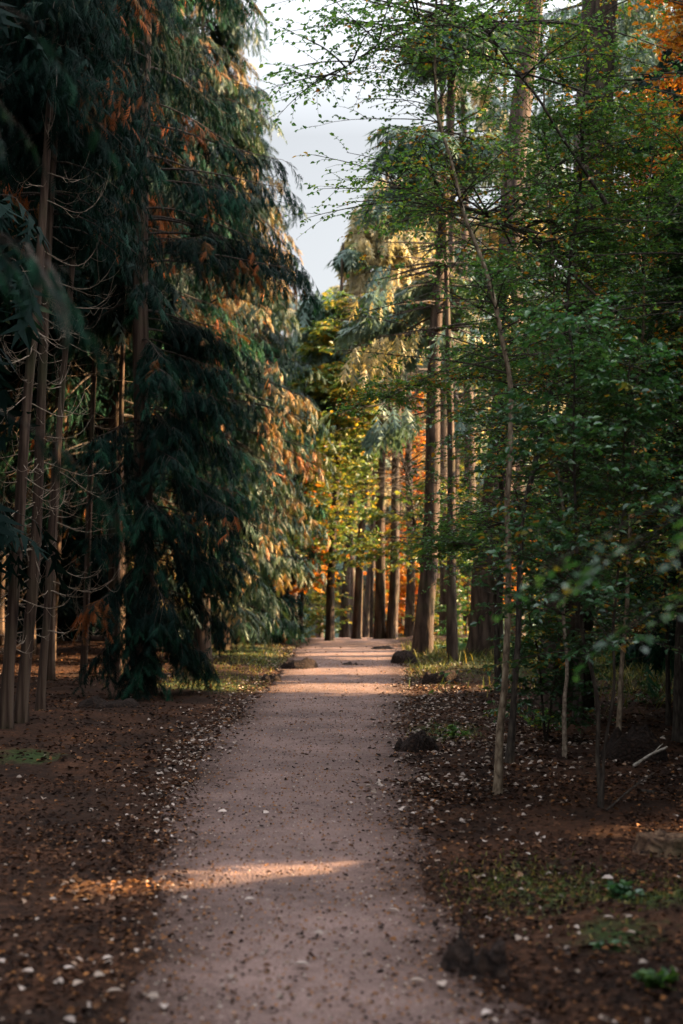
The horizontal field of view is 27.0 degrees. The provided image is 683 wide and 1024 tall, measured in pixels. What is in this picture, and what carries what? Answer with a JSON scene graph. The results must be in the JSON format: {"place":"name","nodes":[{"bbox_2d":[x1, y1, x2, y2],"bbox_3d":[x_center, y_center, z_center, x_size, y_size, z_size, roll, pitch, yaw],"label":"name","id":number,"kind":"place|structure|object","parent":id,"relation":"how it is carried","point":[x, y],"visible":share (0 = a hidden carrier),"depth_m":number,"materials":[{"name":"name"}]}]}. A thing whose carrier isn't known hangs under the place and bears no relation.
{"place":"outdoors","nodes":[
{"label":"outdoors","id":0,"kind":"place"},
{"bbox_2d":[126,638,553,1023],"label":"path","id":1,"kind":"structure","parent":0,"point":[226,916],"depth_m":8.07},
{"bbox_2d":[85,657,507,1023],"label":"path grit","id":2,"kind":"object","parent":1,"relation":"on","point":[281,996],"visible":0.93,"depth_m":7.47,"materials":[{"name":"stone"},{"name":"gravel"}]},
{"bbox_2d":[0,599,682,1023],"bbox_3d":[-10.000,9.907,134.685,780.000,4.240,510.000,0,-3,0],"label":"ground","id":3,"kind":"structure","parent":0,"point":[56,767],"depth_m":9.49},
{"bbox_2d":[0,2,71,600],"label":"cedar tree","id":4,"kind":"object","parent":3,"relation":"on","point":[7,214],"visible":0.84,"depth_m":14.10,"materials":[{"name":"green plant"}]},
{"bbox_2d":[0,390,98,645],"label":"cedar tree","id":5,"kind":"object","parent":3,"relation":"on","point":[2,593],"visible":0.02,"depth_m":33.32,"materials":[{"name":"green plant"}]},
{"bbox_2d":[5,451,100,636],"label":"cedar tree","id":6,"kind":"object","parent":3,"relation":"on","point":[39,621],"depth_m":40.05,"materials":[{"name":"green plant"}]},
{"bbox_2d":[1,344,105,654],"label":"cedar tree","id":7,"kind":"object","parent":3,"relation":"on","point":[27,563],"visible":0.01,"depth_m":30.19,"materials":[{"name":"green plant"}]},
{"bbox_2d":[0,0,128,562],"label":"cedar tree","id":8,"kind":"object","parent":3,"relation":"on","point":[88,303],"visible":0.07,"depth_m":21.07,"materials":[{"name":"green plant"}]},
{"bbox_2d":[0,293,130,561],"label":"cedar tree","id":9,"kind":"object","parent":3,"relation":"on","point":[115,392],"visible":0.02,"depth_m":24.22,"materials":[{"name":"green plant"}]},
{"bbox_2d":[0,4,130,543],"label":"cedar tree","id":10,"kind":"object","parent":3,"relation":"on","point":[58,294],"visible":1,"depth_m":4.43,"materials":[{"name":"green plant"}]},
{"bbox_2d":[4,432,129,643],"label":"cedar tree","id":11,"kind":"object","parent":3,"relation":"on","point":[66,612],"visible":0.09,"depth_m":36.24,"materials":[{"name":"green plant"}]},
{"bbox_2d":[0,0,160,728],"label":"cedar tree","id":12,"kind":"object","parent":3,"relation":"on","point":[79,8],"visible":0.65,"depth_m":15.32,"materials":[{"name":"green plant"}]},
{"bbox_2d":[0,0,169,722],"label":"cedar tree","id":13,"kind":"object","parent":3,"relation":"on","point":[92,237],"visible":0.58,"depth_m":16.04,"materials":[{"name":"green plant"}]},
{"bbox_2d":[0,0,185,710],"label":"cedar tree","id":14,"kind":"object","parent":3,"relation":"on","point":[40,701],"visible":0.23,"depth_m":17.51,"materials":[{"name":"green plant"}]},
{"bbox_2d":[0,231,185,659],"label":"cedar tree","id":15,"kind":"object","parent":3,"relation":"on","point":[10,378],"visible":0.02,"depth_m":27.15,"materials":[{"name":"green plant"}]},
{"bbox_2d":[0,22,192,679],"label":"cedar tree","id":16,"kind":"object","parent":3,"relation":"on","point":[51,671],"visible":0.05,"depth_m":22.64,"materials":[{"name":"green plant"}]},
{"bbox_2d":[77,695,139,708],"bbox_3d":[-3.017,2.453,18.290,0.825,0.182,0.616,0,-3,0],"label":"earth mound","id":17,"kind":"object","parent":3,"relation":"on","point":[96,702],"visible":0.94,"depth_m":18.13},
{"bbox_2d":[31,117,189,632],"bbox_3d":[-5.294,-4.048,33.473,4.606,14.441,4.616,0,-3,0],"label":"cedar tree","id":18,"kind":"object","parent":3,"relation":"on","point":[100,432],"visible":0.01,"depth_m":33.08,"materials":[{"name":"green plant"}]},
{"bbox_2d":[44,3,193,683],"bbox_3d":[-3.581,-3.809,22.204,2.549,13.003,2.429,0,-3,0],"label":"cedar tree","id":19,"kind":"object","parent":3,"relation":"on","point":[86,601],"visible":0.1,"depth_m":21.94,"materials":[{"name":"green plant"}]},
{"bbox_2d":[33,28,219,622],"bbox_3d":[-4.741,-4.391,30.956,4.451,14.908,4.607,0,-3,0],"label":"cedar tree","id":20,"kind":"object","parent":3,"relation":"on","point":[86,416],"depth_m":29.88,"materials":[{"name":"green plant"}]},
{"bbox_2d":[71,0,201,683],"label":"cedar tree","id":21,"kind":"object","parent":3,"relation":"on","point":[163,198],"visible":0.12,"depth_m":21.97,"materials":[{"name":"green plant"}]},
{"bbox_2d":[0,0,278,673],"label":"cedar tree","id":22,"kind":"object","parent":3,"relation":"on","point":[213,312],"visible":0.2,"depth_m":24.46,"materials":[{"name":"green plant"}]},
{"bbox_2d":[0,0,324,701],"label":"cedar tree","id":23,"kind":"object","parent":3,"relation":"on","point":[149,624],"visible":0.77,"depth_m":20.17,"materials":[{"name":"green plant"}]},
{"bbox_2d":[84,0,343,660],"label":"cedar tree","id":24,"kind":"object","parent":3,"relation":"on","point":[245,91],"visible":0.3,"depth_m":27.76,"materials":[{"name":"green plant"}]},
{"bbox_2d":[127,85,330,649],"bbox_3d":[-2.619,-3.565,32.014,4.936,13.642,5.167,0,-3,0],"label":"cedar tree","id":25,"kind":"object","parent":3,"relation":"on","point":[274,340],"visible":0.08,"depth_m":31.68,"materials":[{"name":"green plant"}]},
{"bbox_2d":[170,221,329,645],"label":"cedar tree","id":26,"kind":"object","parent":3,"relation":"on","point":[286,599],"visible":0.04,"depth_m":36.12,"materials":[{"name":"green plant"}]},
{"bbox_2d":[260,673,281,682],"bbox_3d":[-1.166,2.760,23.482,0.372,0.184,0.305,0,-3,0],"label":"earth mound","id":27,"kind":"object","parent":3,"relation":"on","point":[273,677],"visible":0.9,"depth_m":23.41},
{"bbox_2d":[280,657,317,668],"bbox_3d":[-0.778,2.791,26.116,0.738,0.264,0.620,0,-3,0],"label":"earth mound","id":28,"kind":"object","parent":3,"relation":"on","point":[307,663],"visible":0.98,"depth_m":25.96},
{"bbox_2d":[268,432,342,635],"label":"maple tree","id":29,"kind":"object","parent":3,"relation":"on","point":[295,590],"visible":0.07,"depth_m":39.27,"materials":[{"name":"green plant"}]},
{"bbox_2d":[274,311,344,637],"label":"fir tree","id":30,"kind":"object","parent":3,"relation":"on","point":[294,344],"visible":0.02,"depth_m":57.94,"materials":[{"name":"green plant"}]},
{"bbox_2d":[290,569,353,637],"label":"understorey bush","id":31,"kind":"object","parent":3,"relation":"on","point":[314,615],"visible":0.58,"depth_m":45.65,"materials":[{"name":"green plant"}]},
{"bbox_2d":[267,319,386,638],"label":"maple tree","id":32,"kind":"object","parent":3,"relation":"on","point":[318,385],"visible":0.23,"depth_m":37.93,"materials":[{"name":"green plant"}]},
{"bbox_2d":[288,427,388,637],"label":"fir tree","id":33,"kind":"object","parent":3,"relation":"on","point":[340,580],"visible":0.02,"depth_m":78.81,"materials":[{"name":"green plant"}]},
{"bbox_2d":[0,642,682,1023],"bbox_3d":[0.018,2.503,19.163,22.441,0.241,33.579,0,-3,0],"label":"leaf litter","id":34,"kind":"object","parent":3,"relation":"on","point":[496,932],"visible":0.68,"depth_m":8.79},
{"bbox_2d":[286,243,401,640],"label":"fir tree","id":35,"kind":"object","parent":3,"relation":"on","point":[350,258],"visible":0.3,"depth_m":38.69,"materials":[{"name":"green plant"}]},
{"bbox_2d":[299,279,390,627],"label":"fir tree","id":36,"kind":"object","parent":3,"relation":"on","point":[337,605],"visible":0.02,"depth_m":83.94,"materials":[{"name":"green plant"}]},
{"bbox_2d":[330,457,391,637],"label":"fir tree","id":37,"kind":"object","parent":3,"relation":"on","point":[351,601],"depth_m":69.73,"materials":[{"name":"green plant"}]},
{"bbox_2d":[328,413,403,637],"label":"fir tree","id":38,"kind":"object","parent":3,"relation":"on","point":[365,619],"visible":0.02,"depth_m":51.80,"materials":[{"name":"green plant"}]},
{"bbox_2d":[321,286,414,637],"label":"fir tree","id":39,"kind":"object","parent":3,"relation":"on","point":[344,632],"visible":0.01,"depth_m":46.79,"materials":[{"name":"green plant"}]},
{"bbox_2d":[319,372,425,637],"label":"maple tree","id":40,"kind":"object","parent":3,"relation":"on","point":[346,442],"visible":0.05,"depth_m":46.88,"materials":[{"name":"green plant"}]},
{"bbox_2d":[337,232,417,638],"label":"fir tree","id":41,"kind":"object","parent":3,"relation":"on","point":[356,632],"visible":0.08,"depth_m":40.04,"materials":[{"name":"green plant"}]},
{"bbox_2d":[322,169,435,638],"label":"fir tree","id":42,"kind":"object","parent":3,"relation":"on","point":[364,246],"visible":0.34,"depth_m":39.80,"materials":[{"name":"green plant"}]},
{"bbox_2d":[94,633,682,951],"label":"grass","id":43,"kind":"structure","parent":3,"relation":"on","point":[469,656],"depth_m":19.10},
{"bbox_2d":[317,334,462,636],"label":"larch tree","id":44,"kind":"object","parent":3,"relation":"on","point":[402,620],"visible":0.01,"depth_m":65.82,"materials":[{"name":"green plant"}]},
{"bbox_2d":[363,390,425,613],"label":"understorey tree","id":45,"kind":"object","parent":3,"relation":"on","point":[387,528],"visible":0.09,"depth_m":61.88,"materials":[{"name":"orange plant"}]},
{"bbox_2d":[348,217,458,639],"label":"fir tree","id":46,"kind":"object","parent":3,"relation":"on","point":[391,632],"visible":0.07,"depth_m":39.74,"materials":[{"name":"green plant"}]},
{"bbox_2d":[390,650,416,663],"bbox_3d":[1.243,2.899,28.253,0.576,0.325,0.440,0,-3,0],"label":"earth mound","id":47,"kind":"object","parent":3,"relation":"on","point":[398,656],"visible":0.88,"depth_m":28.12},
{"bbox_2d":[373,570,435,635],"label":"understorey bush","id":48,"kind":"object","parent":3,"relation":"on","point":[402,590],"visible":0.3,"depth_m":46.71,"materials":[{"name":"orange plant"}]},
{"bbox_2d":[301,277,530,641],"bbox_3d":[2.123,-1.341,37.003,6.318,9.546,6.389,0,-3,0],"label":"maple tree","id":49,"kind":"object","parent":3,"relation":"on","point":[355,427],"visible":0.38,"depth_m":36.75,"materials":[{"name":"green plant"}]},
{"bbox_2d":[379,272,454,636],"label":"fir tree","id":50,"kind":"object","parent":3,"relation":"on","point":[409,624],"visible":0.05,"depth_m":45.82,"materials":[{"name":"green plant"}]},
{"bbox_2d":[394,730,439,752],"bbox_3d":[0.730,2.279,14.038,0.425,0.259,0.360,2,-4,-41],"label":"earth mound","id":51,"kind":"object","parent":3,"relation":"on","point":[420,740],"visible":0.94,"depth_m":13.95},
{"bbox_2d":[313,1,533,656],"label":"fir tree","id":52,"kind":"object","parent":3,"relation":"on","point":[432,313],"visible":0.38,"depth_m":30.97,"materials":[{"name":"green plant"}]},
{"bbox_2d":[341,0,525,635],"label":"fir tree","id":53,"kind":"object","parent":3,"relation":"on","point":[443,432],"visible":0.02,"depth_m":44.01,"materials":[{"name":"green plant"}]},
{"bbox_2d":[398,565,468,637],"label":"understorey bush","id":54,"kind":"object","parent":3,"relation":"on","point":[436,619],"visible":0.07,"depth_m":45.63,"materials":[{"name":"green plant"}]},
{"bbox_2d":[338,169,532,660],"bbox_3d":[2.469,-1.905,27.659,4.622,9.702,3.505,-2,-4,41],"label":"larch tree","id":55,"kind":"object","parent":3,"relation":"on","point":[451,628],"visible":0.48,"depth_m":27.73,"materials":[{"name":"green plant"}]},
{"bbox_2d":[421,670,459,684],"bbox_3d":[1.601,2.662,22.828,0.657,0.257,0.457,0,-3,0],"label":"earth mound","id":56,"kind":"object","parent":3,"relation":"on","point":[433,678],"visible":0.74,"depth_m":22.70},
{"bbox_2d":[390,123,492,633],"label":"larch tree","id":57,"kind":"object","parent":3,"relation":"on","point":[438,574],"visible":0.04,"depth_m":59.65,"materials":[{"name":"green plant"}]},
{"bbox_2d":[386,436,503,622],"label":"understorey tree","id":58,"kind":"object","parent":3,"relation":"on","point":[461,465],"visible":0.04,"depth_m":54.01,"materials":[{"name":"orange plant"}]},
{"bbox_2d":[405,225,488,618],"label":"fir tree","id":59,"kind":"object","parent":3,"relation":"on","point":[426,366],"visible":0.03,"depth_m":78.42,"materials":[{"name":"green plant"}]},
{"bbox_2d":[348,94,555,634],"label":"fir tree","id":60,"kind":"object","parent":3,"relation":"on","point":[459,396],"visible":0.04,"depth_m":52.19,"materials":[{"name":"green plant"}]},
{"bbox_2d":[444,724,470,737],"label":"bramble bush","id":61,"kind":"object","parent":3,"relation":"on","point":[452,733],"visible":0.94,"depth_m":14.93,"materials":[{"name":"green plant"}]},
{"bbox_2d":[434,6,502,634],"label":"larch tree","id":62,"kind":"object","parent":3,"relation":"on","point":[478,102],"visible":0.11,"depth_m":47.12,"materials":[{"name":"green plant"}]},
{"bbox_2d":[255,0,682,331],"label":"beech tree","id":63,"kind":"object","parent":3,"relation":"on","point":[360,24],"visible":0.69,"depth_m":12.14,"materials":[{"name":"green plant"}]},
{"bbox_2d":[434,550,510,635],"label":"understorey bush","id":64,"kind":"object","parent":3,"relation":"on","point":[463,610],"visible":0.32,"depth_m":42.00,"materials":[{"name":"green plant"}]},
{"bbox_2d":[439,928,508,982],"bbox_3d":[0.556,1.941,6.158,0.525,0.226,0.530,0,-3,0],"label":"tree stump","id":65,"kind":"object","parent":3,"relation":"on","point":[462,957],"visible":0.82,"depth_m":6.06,"materials":[{"name":"brown wood"}]},
{"bbox_2d":[387,69,565,486],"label":"larch tree","id":66,"kind":"object","parent":3,"relation":"on","point":[478,233],"visible":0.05,"depth_m":56.18,"materials":[{"name":"green plant"}]},
{"bbox_2d":[399,0,572,656],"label":"fir tree","id":67,"kind":"object","parent":3,"relation":"on","point":[480,633],"visible":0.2,"depth_m":29.47,"materials":[{"name":"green plant"}]},
{"bbox_2d":[294,0,682,794],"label":"tree","id":68,"kind":"object","parent":3,"relation":"on","point":[500,334],"visible":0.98,"depth_m":11.23,"materials":[{"name":"green plant"}]},
{"bbox_2d":[449,12,556,634],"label":"fir tree","id":69,"kind":"object","parent":3,"relation":"on","point":[515,46],"visible":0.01,"depth_m":47.92,"materials":[{"name":"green plant"}]},
{"bbox_2d":[399,255,607,692],"bbox_3d":[2.292,-0.517,20.028,2.959,6.171,2.639,-1,-3,17],"label":"beech tree","id":70,"kind":"object","parent":3,"relation":"on","point":[497,655],"visible":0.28,"depth_m":20.00,"materials":[{"name":"green plant"}]},
{"bbox_2d":[326,18,682,762],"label":"tree","id":71,"kind":"object","parent":3,"relation":"on","point":[400,398],"visible":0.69,"depth_m":12.80,"materials":[{"name":"green plant"}]},
{"bbox_2d":[475,202,548,505],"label":"fir tree","id":72,"kind":"object","parent":3,"relation":"on","point":[526,295],"visible":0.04,"depth_m":79.92,"materials":[{"name":"green plant"}]},
{"bbox_2d":[486,483,554,654],"bbox_3d":[3.897,1.165,29.447,2.370,4.020,2.158,-1,-3,28],"label":"holly bush","id":73,"kind":"object","parent":3,"relation":"on","point":[530,566],"visible":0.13,"depth_m":29.23,"materials":[{"name":"green plant"}]},
{"bbox_2d":[471,48,575,481],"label":"fir tree","id":74,"kind":"object","parent":3,"relation":"on","point":[545,292],"visible":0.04,"depth_m":59.14,"materials":[{"name":"green plant"}]},
{"bbox_2d":[518,707,561,729],"bbox_3d":[2.212,2.291,15.778,0.576,0.291,0.691,0,-3,0],"label":"bramble bush","id":75,"kind":"object","parent":3,"relation":"on","point":[529,720],"visible":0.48,"depth_m":15.71,"materials":[{"name":"green plant"}]},
{"bbox_2d":[403,0,682,758],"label":"sapling","id":76,"kind":"object","parent":3,"relation":"on","point":[564,702],"visible":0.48,"depth_m":13.03,"materials":[{"name":"green plant"}]},
{"bbox_2d":[481,590,623,741],"bbox_3d":[2.085,1.581,14.538,1.414,1.593,1.540,0,-3,0],"label":"bush","id":77,"kind":"object","parent":3,"relation":"on","point":[529,643],"visible":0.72,"depth_m":14.38,"materials":[{"name":"green plant"}]},
{"bbox_2d":[423,171,681,720],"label":"beech tree","id":78,"kind":"object","parent":3,"relation":"on","point":[540,286],"visible":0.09,"depth_m":16.52,"materials":[{"name":"green plant"}]},
{"bbox_2d":[428,294,682,807],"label":"sapling","id":79,"kind":"object","parent":3,"relation":"on","point":[645,414],"visible":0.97,"depth_m":9.97,"materials":[{"name":"green plant"}]},
{"bbox_2d":[446,0,681,711],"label":"fir tree","id":80,"kind":"object","parent":3,"relation":"on","point":[594,9],"visible":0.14,"depth_m":18.40,"materials":[{"name":"green plant"}]},
{"bbox_2d":[455,0,682,636],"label":"fir tree","id":81,"kind":"object","parent":3,"relation":"on","point":[633,15],"visible":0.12,"depth_m":33.46,"materials":[{"name":"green plant"}]},
{"bbox_2d":[472,207,678,723],"bbox_3d":[2.824,-0.615,16.214,2.568,6.078,3.055,1,-3,-12],"label":"tree","id":82,"kind":"object","parent":3,"relation":"on","point":[581,698],"visible":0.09,"depth_m":16.20,"materials":[{"name":"green plant"}]},
{"bbox_2d":[481,90,682,731],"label":"tree","id":83,"kind":"object","parent":3,"relation":"on","point":[640,177],"visible":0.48,"depth_m":13.29,"materials":[{"name":"green plant"}]},
{"bbox_2d":[492,494,682,681],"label":"beech tree","id":84,"kind":"object","parent":3,"relation":"on","point":[586,573],"visible":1,"depth_m":4.49,"materials":[{"name":"green plant"}]},
{"bbox_2d":[522,500,655,659],"bbox_3d":[4.137,0.401,24.782,2.228,4.782,2.441,-2,-3,38],"label":"holly bush","id":85,"kind":"object","parent":3,"relation":"on","point":[606,651],"visible":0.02,"depth_m":24.50,"materials":[{"name":"green plant"}]},
{"bbox_2d":[527,3,681,535],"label":"fir tree","id":86,"kind":"object","parent":3,"relation":"on","point":[652,55],"visible":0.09,"depth_m":33.69,"materials":[{"name":"green plant"}]},
{"bbox_2d":[590,939,629,952],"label":"seedling","id":87,"kind":"object","parent":3,"relation":"on","point":[616,942],"visible":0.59,"depth_m":6.36,"materials":[{"name":"green plant"}]},
{"bbox_2d":[538,198,682,725],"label":"tree","id":88,"kind":"object","parent":3,"relation":"on","point":[668,717],"visible":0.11,"depth_m":16.10,"materials":[{"name":"green plant"}]},
{"bbox_2d":[547,4,682,670],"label":"evergreen tree","id":89,"kind":"object","parent":3,"relation":"on","point":[634,654],"visible":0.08,"depth_m":25.26,"materials":[{"name":"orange plant"}]},
{"bbox_2d":[574,0,661,631],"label":"fir tree","id":90,"kind":"object","parent":3,"relation":"on","point":[632,2],"visible":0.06,"depth_m":47.77,"materials":[{"name":"green plant"}]},
{"bbox_2d":[557,153,682,742],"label":"beech tree","id":91,"kind":"object","parent":3,"relation":"on","point":[677,721],"visible":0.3,"depth_m":14.12,"materials":[{"name":"green plant"}]},
{"bbox_2d":[604,879,644,899],"bbox_3d":[1.421,1.929,7.227,0.217,0.109,0.198,-1,-3,25],"label":"seedling","id":92,"kind":"object","parent":3,"relation":"on","point":[622,887],"visible":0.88,"depth_m":7.23,"materials":[{"name":"green plant"}]},
{"bbox_2d":[593,495,659,659],"bbox_3d":[5.474,0.314,28.620,2.223,5.396,2.500,-1,-3,16],"label":"holly bush","id":93,"kind":"object","parent":3,"relation":"on","point":[628,636],"visible":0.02,"depth_m":28.48,"materials":[{"name":"green plant"}]},
{"bbox_2d":[605,772,653,811],"bbox_3d":[2.022,1.956,9.952,0.581,0.216,0.017,3,-4,-44],"label":"fallen stick","id":94,"kind":"object","parent":3,"relation":"on","point":[620,798],"visible":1,"depth_m":9.91,"materials":[{"name":"brown wood"}]},
{"bbox_2d":[600,724,667,762],"bbox_3d":[2.579,2.052,12.570,0.623,0.350,0.490,0,-3,0],"label":"tree stump","id":95,"kind":"object","parent":3,"relation":"on","point":[637,743],"visible":0.89,"depth_m":12.41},
{"bbox_2d":[604,300,672,646],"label":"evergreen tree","id":96,"kind":"object","parent":3,"relation":"on","point":[669,581],"visible":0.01,"depth_m":28.36,"materials":[{"name":"green plant"}]},
{"bbox_2d":[604,671,672,704],"bbox_3d":[4.027,2.330,18.776,1.145,0.514,0.724,0,-3,0],"label":"bramble bush","id":97,"kind":"object","parent":3,"relation":"on","point":[642,683],"visible":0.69,"depth_m":18.81,"materials":[{"name":"green plant"}]},
{"bbox_2d":[613,57,682,668],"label":"evergreen tree","id":98,"kind":"object","parent":3,"relation":"on","point":[674,97],"visible":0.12,"depth_m":21.37,"materials":[{"name":"green plant"}]},
{"bbox_2d":[613,0,682,270],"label":"beech tree","id":99,"kind":"object","parent":3,"relation":"on","point":[673,42],"visible":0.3,"depth_m":21.90,"materials":[{"name":"orange plant"}]},
{"bbox_2d":[632,744,667,767],"bbox_3d":[2.587,2.046,11.938,0.337,0.190,0.041,1,-3,-20],"label":"fallen stick","id":100,"kind":"object","parent":3,"relation":"on","point":[635,764],"visible":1,"depth_m":11.92,"materials":[{"name":"grey wood"}]},
{"bbox_2d":[632,965,678,989],"bbox_3d":[1.269,1.875,5.682,0.208,0.132,0.159,1,-3,-18],"label":"seedling","id":101,"kind":"object","parent":3,"relation":"on","point":[650,978],"visible":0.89,"depth_m":5.67,"materials":[{"name":"green plant"}]},
{"bbox_2d":[632,828,682,858],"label":"tree stump","id":102,"kind":"object","parent":3,"relation":"on","point":[659,841],"visible":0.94,"depth_m":8.44,"materials":[{"name":"brown wood"}]},
{"bbox_2d":[633,251,682,696],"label":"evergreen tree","id":103,"kind":"object","parent":3,"relation":"on","point":[653,651],"visible":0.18,"depth_m":17.76,"materials":[{"name":"green plant"}]},
{"bbox_2d":[368,226,480,607],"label":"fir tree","id":104,"kind":"object","parent":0,"point":[423,428],"visible":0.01,"depth_m":81.88,"materials":[{"name":"green plant"}]},
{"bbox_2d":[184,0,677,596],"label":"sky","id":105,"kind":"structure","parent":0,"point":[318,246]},
{"bbox_2d":[557,192,682,619],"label":"beech tree","id":106,"kind":"object","parent":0,"point":[614,572],"visible":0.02,"depth_m":17.61,"materials":[{"name":"green plant"}]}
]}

